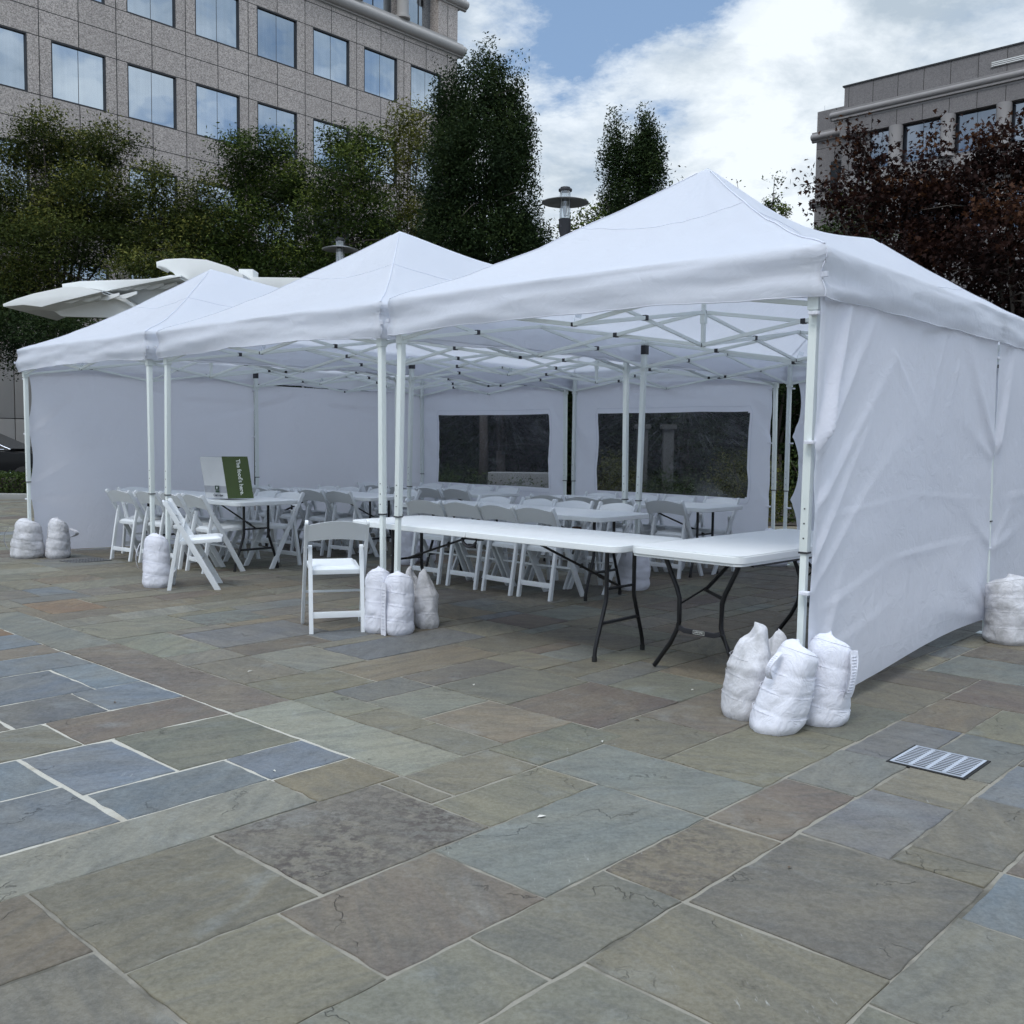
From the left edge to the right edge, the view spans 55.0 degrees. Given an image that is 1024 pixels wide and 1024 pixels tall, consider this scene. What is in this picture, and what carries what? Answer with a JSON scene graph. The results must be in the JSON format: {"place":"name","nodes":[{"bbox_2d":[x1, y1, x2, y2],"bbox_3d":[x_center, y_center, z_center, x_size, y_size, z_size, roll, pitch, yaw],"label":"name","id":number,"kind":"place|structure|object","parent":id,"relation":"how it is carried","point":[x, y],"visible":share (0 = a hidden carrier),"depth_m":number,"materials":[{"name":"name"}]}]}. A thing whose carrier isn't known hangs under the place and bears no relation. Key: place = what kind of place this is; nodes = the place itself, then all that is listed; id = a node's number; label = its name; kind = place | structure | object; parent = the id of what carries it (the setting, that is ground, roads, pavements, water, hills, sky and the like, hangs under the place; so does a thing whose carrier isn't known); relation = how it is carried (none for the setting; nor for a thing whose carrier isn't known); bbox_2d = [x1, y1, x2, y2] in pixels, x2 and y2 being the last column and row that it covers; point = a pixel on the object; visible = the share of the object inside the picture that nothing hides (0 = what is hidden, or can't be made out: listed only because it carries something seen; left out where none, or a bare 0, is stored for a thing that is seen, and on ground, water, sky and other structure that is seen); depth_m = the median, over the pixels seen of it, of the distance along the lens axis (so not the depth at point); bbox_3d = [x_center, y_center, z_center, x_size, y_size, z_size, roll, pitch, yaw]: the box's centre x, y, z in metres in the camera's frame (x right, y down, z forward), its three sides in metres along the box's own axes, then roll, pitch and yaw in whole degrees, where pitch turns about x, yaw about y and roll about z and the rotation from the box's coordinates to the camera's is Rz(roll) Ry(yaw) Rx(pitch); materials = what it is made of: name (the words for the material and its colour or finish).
{"place":"outdoors","nodes":[
{"label":"outdoors","id":0,"kind":"place"},
{"bbox_2d":[0,630,355,856],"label":"pale mortar bed","id":1,"kind":"object","parent":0,"point":[106,810],"visible":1,"depth_m":4.06,"materials":[{"name":"white concrete"}]},
{"bbox_2d":[0,499,1023,1023],"bbox_3d":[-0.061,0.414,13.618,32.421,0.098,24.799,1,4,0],"label":"plaza paving","id":2,"kind":"structure","parent":0,"point":[872,925],"depth_m":3.57,"materials":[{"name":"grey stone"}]},
{"bbox_2d":[0,470,31,492],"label":"hedge","id":3,"kind":"object","parent":2,"relation":"on","point":[13,481],"visible":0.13,"depth_m":22.71,"materials":[{"name":"green plant"}]},
{"bbox_2d":[3,518,44,558],"bbox_3d":[-5.454,0.289,11.086,0.370,0.448,0.359,2,4,22],"label":"sandbag","id":4,"kind":"object","parent":2,"relation":"on","point":[26,542],"visible":1,"depth_m":10.94,"materials":[{"name":"fabric"}]},
{"bbox_2d":[45,517,78,558],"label":"sandbag","id":5,"kind":"object","parent":2,"relation":"on","point":[58,543],"visible":1,"depth_m":11.00,"materials":[{"name":"fabric"}]},
{"bbox_2d":[105,489,160,561],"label":"folding chair","id":6,"kind":"object","parent":2,"relation":"on","point":[115,496],"visible":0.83,"depth_m":10.93,"materials":[{"name":"white plastic"}]},
{"bbox_2d":[117,487,172,555],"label":"folding chair","id":7,"kind":"object","parent":2,"relation":"on","point":[126,515],"visible":0.36,"depth_m":11.67,"materials":[{"name":"white plastic"}]},
{"bbox_2d":[135,533,169,587],"bbox_3d":[-3.220,0.428,8.861,0.297,0.486,0.245,1,4,0],"label":"sandbag","id":8,"kind":"object","parent":2,"relation":"on","point":[156,562],"visible":0.98,"depth_m":8.77,"materials":[{"name":"fabric"}]},
{"bbox_2d":[3,258,303,387],"bbox_3d":[-7.386,-3.240,24.472,9.019,5.519,3.921,-1,4,-18],"label":"entrance canopy","id":9,"kind":"object","parent":2,"relation":"on","point":[101,299],"visible":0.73,"depth_m":22.48,"materials":[{"name":"white fabric"}]},
{"bbox_2d":[134,490,194,562],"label":"folding chair","id":10,"kind":"object","parent":2,"relation":"on","point":[143,497],"visible":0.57,"depth_m":10.68,"materials":[{"name":"white plastic"}]},
{"bbox_2d":[158,491,219,569],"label":"folding chair","id":11,"kind":"object","parent":2,"relation":"on","point":[178,500],"visible":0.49,"depth_m":10.14,"materials":[{"name":"white plastic"}]},
{"bbox_2d":[162,498,223,590],"bbox_3d":[-2.865,0.281,8.840,0.515,0.792,0.446,0,4,-14],"label":"folding chair","id":12,"kind":"object","parent":2,"relation":"on","point":[191,540],"visible":1,"depth_m":8.69,"materials":[{"name":"white plastic"}]},
{"bbox_2d":[126,490,297,571],"bbox_3d":[-3.363,0.187,10.794,2.440,0.735,0.760,4,6,42],"label":"folding table","id":13,"kind":"object","parent":2,"relation":"on","point":[244,502],"visible":0.45,"depth_m":10.13,"materials":[{"name":"white plastic"}]},
{"bbox_2d":[200,456,253,498],"bbox_3d":[-2.950,-0.361,10.167,0.539,0.428,0.223,3,5,26],"label":"catering bag","id":14,"kind":"object","parent":13,"relation":"on","point":[228,477],"visible":1,"depth_m":10.10,"materials":[{"name":"green paper"}]},
{"bbox_2d":[181,493,244,573],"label":"folding chair","id":15,"kind":"object","parent":2,"relation":"on","point":[192,501],"visible":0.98,"depth_m":9.94,"materials":[{"name":"white plastic"}]},
{"bbox_2d":[193,505,247,557],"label":"folding chair","id":16,"kind":"object","parent":2,"relation":"on","point":[218,508],"visible":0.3,"depth_m":11.22,"materials":[{"name":"white plastic"}]},
{"bbox_2d":[223,489,281,563],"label":"folding chair","id":17,"kind":"object","parent":2,"relation":"on","point":[269,493],"visible":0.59,"depth_m":11.02,"materials":[{"name":"white plastic"}]},
{"bbox_2d":[243,491,304,568],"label":"folding chair","id":18,"kind":"object","parent":2,"relation":"on","point":[274,526],"visible":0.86,"depth_m":10.56,"materials":[{"name":"white plastic"}]},
{"bbox_2d":[14,269,567,542],"bbox_3d":[-2.387,-1.146,12.297,3.167,3.319,6.121,5,6,43],"label":"canopy tent","id":19,"kind":"object","parent":2,"relation":"on","point":[126,341],"visible":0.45,"depth_m":10.98,"materials":[{"name":"fabric"}]},
{"bbox_2d":[22,368,254,549],"bbox_3d":[-4.521,-0.630,12.289,0.098,2.170,3.006,5,6,43],"label":"sidewall","id":20,"kind":"object","parent":19,"relation":"attached to","point":[89,435],"visible":0.76,"depth_m":11.97,"materials":[{"name":"fabric"}]},
{"bbox_2d":[255,386,420,538],"bbox_3d":[-2.464,-0.716,14.465,0.094,2.140,3.036,5,6,43],"label":"sidewall","id":21,"kind":"object","parent":19,"relation":"attached to","point":[312,438],"visible":0.54,"depth_m":14.22,"materials":[{"name":"fabric"}]},
{"bbox_2d":[424,386,562,524],"bbox_3d":[-0.352,-0.737,14.524,2.966,2.181,0.085,5,6,43],"label":"sidewall","id":22,"kind":"object","parent":19,"relation":"attached to","point":[513,438],"depth_m":14.40,"materials":[{"name":"fabric"}]},
{"bbox_2d":[438,414,549,487],"bbox_3d":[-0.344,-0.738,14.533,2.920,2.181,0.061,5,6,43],"label":"vinyl window","id":23,"kind":"structure","parent":22,"relation":"in","point":[508,450],"depth_m":14.43,"materials":[{"name":"clear plastic"}]},
{"bbox_2d":[268,487,320,550],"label":"folding chair","id":24,"kind":"object","parent":2,"relation":"on","point":[301,513],"visible":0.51,"depth_m":12.25,"materials":[{"name":"white plastic"}]},
{"bbox_2d":[297,488,349,555],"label":"folding chair","id":25,"kind":"object","parent":2,"relation":"on","point":[320,496],"visible":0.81,"depth_m":11.85,"materials":[{"name":"white plastic"}]},
{"bbox_2d":[301,519,369,633],"bbox_3d":[-1.264,0.433,7.009,0.446,0.792,0.515,0,4,-16],"label":"folding chair","id":26,"kind":"object","parent":2,"relation":"on","point":[336,530],"visible":1,"depth_m":6.87,"materials":[{"name":"white plastic"}]},
{"bbox_2d":[265,488,413,550],"bbox_3d":[-2.302,0.119,12.343,2.440,0.735,0.760,4,6,42],"label":"folding table","id":27,"kind":"object","parent":2,"relation":"on","point":[363,496],"visible":0.37,"depth_m":11.77,"materials":[{"name":"white plastic"}]},
{"bbox_2d":[324,490,378,557],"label":"folding chair","id":28,"kind":"object","parent":2,"relation":"on","point":[336,496],"visible":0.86,"depth_m":11.46,"materials":[{"name":"white plastic"}]},
{"bbox_2d":[364,566,389,633],"bbox_3d":[-0.938,0.608,6.930,0.206,0.463,0.230,1,4,0],"label":"sandbag","id":29,"kind":"object","parent":2,"relation":"on","point":[375,578],"visible":0.68,"depth_m":6.85,"materials":[{"name":"fabric"}]},
{"bbox_2d":[381,571,414,635],"bbox_3d":[-0.793,0.624,6.865,0.226,0.444,0.239,1,4,0],"label":"sandbag","id":30,"kind":"object","parent":2,"relation":"on","point":[397,602],"visible":1,"depth_m":6.78,"materials":[{"name":"fabric"}]},
{"bbox_2d":[401,531,417,564],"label":"sandbag","id":31,"kind":"object","parent":2,"relation":"on","point":[406,542],"visible":0.35,"depth_m":10.81,"materials":[{"name":"fabric"}]},
{"bbox_2d":[413,568,438,628],"bbox_3d":[-0.620,0.617,7.088,0.195,0.430,0.178,1,4,0],"label":"sandbag","id":32,"kind":"object","parent":2,"relation":"on","point":[425,606],"visible":0.96,"depth_m":7.03,"materials":[{"name":"fabric"}]},
{"bbox_2d":[405,498,471,584],"bbox_3d":[-0.711,0.264,9.452,0.446,0.792,0.515,4,5,37],"label":"folding chair","id":33,"kind":"object","parent":2,"relation":"on","point":[422,506],"visible":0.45,"depth_m":9.33,"materials":[{"name":"white plastic"}]},
{"bbox_2d":[365,486,519,547],"bbox_3d":[-1.021,0.059,13.791,2.440,0.735,0.760,5,6,43],"label":"folding table","id":34,"kind":"object","parent":2,"relation":"on","point":[475,493],"visible":0.23,"depth_m":13.10,"materials":[{"name":"white plastic"}]},
{"bbox_2d":[441,488,486,547],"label":"folding chair","id":35,"kind":"object","parent":2,"relation":"on","point":[448,494],"visible":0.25,"depth_m":12.85,"materials":[{"name":"white plastic"}]},
{"bbox_2d":[155,231,779,582],"bbox_3d":[-0.044,-0.966,10.169,3.144,3.313,6.125,4,6,42],"label":"canopy tent","id":36,"kind":"object","parent":2,"relation":"on","point":[335,315],"visible":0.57,"depth_m":8.82,"materials":[{"name":"fabric"}]},
{"bbox_2d":[572,379,772,537],"bbox_3d":[1.936,-0.568,12.466,2.946,2.167,0.098,4,6,42],"label":"window sidewall","id":37,"kind":"object","parent":36,"relation":"hanging from","point":[710,439],"depth_m":12.24,"materials":[{"name":"fabric"}]},
{"bbox_2d":[597,412,749,497],"bbox_3d":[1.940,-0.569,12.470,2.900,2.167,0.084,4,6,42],"label":"vinyl window","id":38,"kind":"structure","parent":37,"relation":"in","point":[686,453],"depth_m":12.30,"materials":[{"name":"clear plastic"}]},
{"bbox_2d":[442,500,508,589],"bbox_3d":[-0.334,0.289,9.158,0.446,0.792,0.515,4,6,42],"label":"folding chair","id":39,"kind":"object","parent":2,"relation":"on","point":[452,509],"visible":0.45,"depth_m":9.05,"materials":[{"name":"white plastic"}]},
{"bbox_2d":[451,495,513,577],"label":"folding chair","id":40,"kind":"object","parent":2,"relation":"on","point":[496,499],"visible":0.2,"depth_m":10.07,"materials":[{"name":"white plastic"}]},
{"bbox_2d":[478,503,547,595],"bbox_3d":[0.007,0.317,8.835,0.515,0.792,0.446,-3,6,-43],"label":"folding chair","id":41,"kind":"object","parent":2,"relation":"on","point":[488,512],"visible":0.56,"depth_m":8.74,"materials":[{"name":"white plastic"}]},
{"bbox_2d":[353,515,681,661],"bbox_3d":[-0.061,0.482,6.893,2.500,0.740,0.760,4,6,42],"label":"folding table","id":42,"kind":"object","parent":2,"relation":"on","point":[606,542],"visible":0.84,"depth_m":6.47,"materials":[{"name":"white plastic"}]},
{"bbox_2d":[491,497,554,579],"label":"folding chair","id":43,"kind":"object","parent":2,"relation":"on","point":[539,502],"visible":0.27,"depth_m":9.63,"materials":[{"name":"white plastic"}]},
{"bbox_2d":[403,500,648,600],"bbox_3d":[0.056,0.325,9.167,2.440,0.730,0.760,4,5,41],"label":"folding table","id":44,"kind":"object","parent":2,"relation":"on","point":[585,515],"visible":0.55,"depth_m":8.60,"materials":[{"name":"white plastic"}]},
{"bbox_2d":[254,385,800,498],"bbox_3d":[3.529,-2.291,25.199,23.114,3.992,2.320,1,4,0],"label":"tall hedge","id":45,"kind":"object","parent":2,"relation":"on","point":[569,488],"visible":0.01,"depth_m":24.85,"materials":[{"name":"green plant"}]},
{"bbox_2d":[513,506,583,600],"bbox_3d":[0.323,0.341,8.556,0.446,0.792,0.515,4,6,42],"label":"folding chair","id":46,"kind":"object","parent":2,"relation":"on","point":[526,515],"visible":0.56,"depth_m":8.44,"materials":[{"name":"white plastic"}]},
{"bbox_2d":[528,499,593,588],"bbox_3d":[0.461,0.290,9.294,0.446,0.792,0.515,4,5,38],"label":"folding chair","id":47,"kind":"object","parent":2,"relation":"on","point":[575,504],"visible":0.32,"depth_m":9.34,"materials":[{"name":"white plastic"}]},
{"bbox_2d":[542,186,588,236],"bbox_3d":[0.847,-2.561,16.457,0.780,5.624,0.780,1,4,0],"label":"street lamp","id":48,"kind":"object","parent":2,"relation":"on","point":[565,203],"visible":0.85,"depth_m":16.24,"materials":[{"name":"grey metal"}]},
{"bbox_2d":[565,495,618,569],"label":"folding chair","id":49,"kind":"object","parent":2,"relation":"on","point":[601,526],"visible":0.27,"depth_m":10.57,"materials":[{"name":"white plastic"}]},
{"bbox_2d":[566,501,637,594],"bbox_3d":[0.830,0.315,9.001,0.515,0.792,0.446,-3,6,-45],"label":"folding chair","id":50,"kind":"object","parent":2,"relation":"on","point":[623,507],"visible":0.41,"depth_m":9.08,"materials":[{"name":"white plastic"}]},
{"bbox_2d":[599,497,658,571],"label":"folding chair","id":51,"kind":"object","parent":2,"relation":"on","point":[644,530],"visible":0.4,"depth_m":10.35,"materials":[{"name":"white plastic"}]},
{"bbox_2d":[616,552,650,590],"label":"sandbag","id":52,"kind":"object","parent":2,"relation":"on","point":[624,566],"visible":0.48,"depth_m":8.96,"materials":[{"name":"fabric"}]},
{"bbox_2d":[525,495,742,577],"bbox_3d":[1.267,0.245,10.794,2.440,0.735,0.760,5,6,43],"label":"folding table","id":53,"kind":"object","parent":2,"relation":"on","point":[697,508],"visible":0.48,"depth_m":10.14,"materials":[{"name":"white plastic"}]},
{"bbox_2d":[643,494,696,566],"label":"folding chair","id":54,"kind":"object","parent":2,"relation":"on","point":[661,526],"visible":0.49,"depth_m":10.98,"materials":[{"name":"white plastic"}]},
{"bbox_2d":[644,499,703,578],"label":"folding chair","id":55,"kind":"object","parent":2,"relation":"on","point":[663,506],"visible":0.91,"depth_m":9.93,"materials":[{"name":"white plastic"}]},
{"bbox_2d":[386,168,1023,646],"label":"canopy tent","id":56,"kind":"object","parent":2,"relation":"on","point":[710,270],"visible":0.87,"depth_m":6.32,"materials":[{"name":"fabric"}]},
{"bbox_2d":[786,369,998,563],"bbox_3d":[4.291,-0.401,10.301,2.966,2.120,0.103,4,5,41],"label":"sidewall","id":57,"kind":"object","parent":56,"relation":"attached to","point":[798,438],"visible":0.05,"depth_m":11.15,"materials":[{"name":"fabric"}]},
{"bbox_2d":[799,297,999,684],"bbox_3d":[2.464,-0.142,5.907,0.124,2.130,3.050,4,5,41],"label":"sidewall","id":58,"kind":"object","parent":56,"relation":"attached to","point":[904,441],"visible":0.92,"depth_m":5.66,"materials":[{"name":"fabric"}]},
{"bbox_2d":[989,342,1023,581],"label":"sidewall","id":59,"kind":"object","parent":56,"relation":"attached to","point":[1007,543],"visible":0.77,"depth_m":7.31,"materials":[{"name":"fabric"}]},
{"bbox_2d":[682,496,740,574],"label":"folding chair","id":60,"kind":"object","parent":2,"relation":"on","point":[723,500],"visible":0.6,"depth_m":10.54,"materials":[{"name":"white plastic"}]},
{"bbox_2d":[633,529,813,666],"bbox_3d":[1.588,0.549,6.194,0.760,0.742,1.830,5,6,44],"label":"folding table","id":61,"kind":"object","parent":2,"relation":"on","point":[738,551],"visible":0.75,"depth_m":5.72,"materials":[{"name":"white plastic"}]},
{"bbox_2d":[721,622,770,720],"bbox_3d":[1.169,0.778,4.876,0.248,0.472,0.232,1,4,0],"label":"sandbag","id":62,"kind":"object","parent":2,"relation":"on","point":[748,661],"visible":0.78,"depth_m":4.81,"materials":[{"name":"fabric"}]},
{"bbox_2d":[749,639,818,735],"bbox_3d":[1.292,0.816,4.660,0.320,0.430,0.265,1,4,0],"label":"sandbag","id":63,"kind":"object","parent":2,"relation":"on","point":[782,704],"visible":1,"depth_m":4.57,"materials":[{"name":"fabric"}]},
{"bbox_2d":[805,631,857,727],"bbox_3d":[1.524,0.802,4.792,0.271,0.445,0.263,1,4,0],"label":"sandbag","id":64,"kind":"object","parent":2,"relation":"on","point":[835,680],"visible":0.75,"depth_m":4.71,"materials":[{"name":"fabric"}]},
{"bbox_2d":[886,745,990,779],"bbox_3d":[1.827,1.073,4.216,0.324,0.019,0.324,5,6,43],"label":"drain grate","id":65,"kind":"object","parent":2,"relation":"on","point":[948,764],"visible":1,"depth_m":4.20,"materials":[{"name":"metal"}]},
{"bbox_2d":[912,107,1023,317],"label":"maple tree","id":66,"kind":"object","parent":2,"relation":"on","point":[985,211],"visible":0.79,"depth_m":16.48,"materials":[{"name":"red plant"}]},
{"bbox_2d":[982,574,1023,645],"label":"sandbag","id":67,"kind":"object","parent":2,"relation":"on","point":[1004,612],"visible":1,"depth_m":6.71,"materials":[{"name":"fabric"}]},
{"bbox_2d":[254,499,796,524],"bbox_3d":[11.257,-0.511,28.627,37.500,0.001,22.800,1,4,0],"label":"planting bed","id":68,"kind":"object","parent":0,"point":[780,523],"depth_m":19.02,"materials":[{"name":"green plant"}]},
{"bbox_2d":[159,118,354,277],"bbox_3d":[-7.471,-6.135,29.592,5.808,10.759,3.829,1,4,0],"label":"leafy tree","id":69,"kind":"object","parent":68,"relation":"on","point":[262,259],"visible":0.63,"depth_m":28.82,"materials":[{"name":"green plant"}]},
{"bbox_2d":[272,116,409,277],"bbox_3d":[-5.100,-6.010,28.952,4.239,10.662,4.181,1,4,0],"label":"leafy tree","id":70,"kind":"object","parent":68,"relation":"on","point":[364,198],"visible":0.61,"depth_m":28.04,"materials":[{"name":"green plant"}]},
{"bbox_2d":[372,90,437,238],"bbox_3d":[-3.288,-6.829,30.678,2.835,12.091,2.652,1,4,0],"label":"leafy tree","id":71,"kind":"object","parent":68,"relation":"on","point":[416,141],"visible":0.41,"depth_m":30.02,"materials":[{"name":"green plant"}]},
{"bbox_2d":[409,31,557,263],"bbox_3d":[-0.705,-5.243,22.091,3.562,10.230,3.361,1,4,0],"label":"columnar tree","id":72,"kind":"object","parent":68,"relation":"on","point":[503,227],"visible":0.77,"depth_m":21.12,"materials":[{"name":"green plant"}]},
{"bbox_2d":[547,198,608,241],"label":"leafy tree","id":73,"kind":"object","parent":68,"relation":"on","point":[580,214],"visible":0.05,"depth_m":23.47,"materials":[{"name":"green plant"}]},
{"bbox_2d":[575,101,671,227],"bbox_3d":[2.836,-5.440,25.415,3.094,10.232,2.596,1,4,0],"label":"columnar tree","id":74,"kind":"object","parent":68,"relation":"on","point":[638,158],"visible":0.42,"depth_m":25.16,"materials":[{"name":"green plant"}]},
{"bbox_2d":[726,168,792,219],"bbox_3d":[8.107,-5.780,31.476,2.836,10.166,1.777,1,4,0],"label":"leafy tree","id":75,"kind":"object","parent":68,"relation":"on","point":[781,209],"visible":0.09,"depth_m":31.27,"materials":[{"name":"green plant"}]},
{"bbox_2d":[768,442,797,522],"bbox_3d":[5.630,-0.655,17.995,1.943,1.734,2.044,-2,5,-32],"label":"shrub","id":76,"kind":"object","parent":68,"relation":"on","point":[792,515],"visible":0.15,"depth_m":18.15,"materials":[{"name":"green plant"}]},
{"bbox_2d":[770,383,800,503],"bbox_3d":[6.169,-2.731,23.339,3.831,5.220,4.002,2,4,22],"label":"understorey tree","id":77,"kind":"object","parent":68,"relation":"on","point":[796,395],"visible":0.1,"depth_m":23.41,"materials":[{"name":"green plant"}]},
{"bbox_2d":[780,108,1023,287],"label":"maple tree","id":78,"kind":"object","parent":68,"relation":"on","point":[926,231],"visible":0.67,"depth_m":17.33,"materials":[{"name":"red plant"}]},
{"bbox_2d":[456,0,1023,257],"label":"sky","id":79,"kind":"structure","parent":0,"point":[739,88],"materials":[{"name":"blue"}]},
{"label":"road","id":80,"kind":"structure","parent":0,"visible":0},
{"bbox_2d":[0,434,32,476],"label":"parked car","id":81,"kind":"object","parent":80,"relation":"on","point":[12,454],"visible":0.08,"depth_m":26.73,"materials":[{"name":"black paint"}]},
{"bbox_2d":[0,266,104,381],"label":"leafy tree","id":82,"kind":"object","parent":80,"relation":"on","point":[34,330],"visible":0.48,"depth_m":26.70,"materials":[{"name":"green plant"}]},
{"bbox_2d":[0,98,167,337],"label":"leafy tree","id":83,"kind":"object","parent":80,"relation":"on","point":[75,204],"visible":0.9,"depth_m":29.78,"materials":[{"name":"green plant"}]},
{"bbox_2d":[83,153,258,280],"bbox_3d":[-9.919,-5.669,29.239,4.820,9.820,4.352,1,4,0],"label":"leafy tree","id":84,"kind":"object","parent":80,"relation":"on","point":[168,233],"visible":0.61,"depth_m":28.91,"materials":[{"name":"green plant"}]},
{"bbox_2d":[0,0,469,446],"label":"office building","id":85,"kind":"structure","parent":80,"relation":"on","point":[174,78],"depth_m":39.36,"materials":[{"name":"stone"}]},
{"bbox_2d":[0,25,27,91],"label":"window","id":86,"kind":"structure","parent":85,"relation":"in","point":[13,42],"depth_m":33.99,"materials":[{"name":"glass"}]},
{"bbox_2d":[51,40,106,111],"bbox_3d":[-15.681,-15.728,35.594,0.140,2.010,1.970,5,6,43],"label":"window","id":87,"kind":"structure","parent":85,"relation":"in","point":[78,75],"depth_m":35.61,"materials":[{"name":"glass"}]},
{"bbox_2d":[126,0,175,28],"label":"window","id":88,"kind":"structure","parent":85,"relation":"in","point":[163,12],"depth_m":37.57,"materials":[{"name":"glass"}]},
{"bbox_2d":[127,62,176,129],"bbox_3d":[-13.773,-15.851,37.628,0.140,2.010,1.970,5,6,43],"label":"window","id":89,"kind":"structure","parent":85,"relation":"in","point":[152,95],"depth_m":37.65,"materials":[{"name":"glass"}]},
{"bbox_2d":[195,0,239,49],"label":"window","id":90,"kind":"structure","parent":85,"relation":"in","point":[217,21],"depth_m":39.49,"materials":[{"name":"glass"}]},
{"bbox_2d":[196,83,239,145],"bbox_3d":[-11.868,-15.974,39.656,0.140,2.010,1.970,5,6,43],"label":"window","id":91,"kind":"structure","parent":85,"relation":"in","point":[213,105],"depth_m":39.62,"materials":[{"name":"glass"}]},
{"bbox_2d":[257,101,296,159],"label":"window","id":92,"kind":"structure","parent":85,"relation":"in","point":[279,116],"depth_m":41.65,"materials":[{"name":"glass"}]},
{"bbox_2d":[257,6,296,68],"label":"window","id":93,"kind":"structure","parent":85,"relation":"in","point":[276,33],"depth_m":41.44,"materials":[{"name":"glass"}]},
{"bbox_2d":[313,118,348,171],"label":"window","id":94,"kind":"structure","parent":85,"relation":"in","point":[316,122],"depth_m":43.35,"materials":[{"name":"glass"}]},
{"bbox_2d":[313,27,348,86],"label":"window","id":95,"kind":"structure","parent":85,"relation":"in","point":[330,51],"depth_m":43.46,"materials":[{"name":"glass"}]},
{"bbox_2d":[364,46,396,102],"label":"window","id":96,"kind":"structure","parent":85,"relation":"in","point":[380,69],"depth_m":45.51,"materials":[{"name":"glass"}]},
{"bbox_2d":[410,64,440,111],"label":"window","id":97,"kind":"structure","parent":85,"relation":"in","point":[421,78],"depth_m":47.34,"materials":[{"name":"glass"}]},
{"bbox_2d":[809,41,1023,306],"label":"office building","id":98,"kind":"structure","parent":80,"relation":"on","point":[983,85],"depth_m":48.13,"materials":[{"name":"concrete"}]},
{"bbox_2d":[902,118,940,162],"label":"window","id":99,"kind":"structure","parent":98,"relation":"in","point":[907,137],"depth_m":48.79,"materials":[{"name":"glass"}]},
{"bbox_2d":[954,107,995,153],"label":"window","id":100,"kind":"structure","parent":98,"relation":"in","point":[984,114],"depth_m":47.05,"materials":[{"name":"glass"}]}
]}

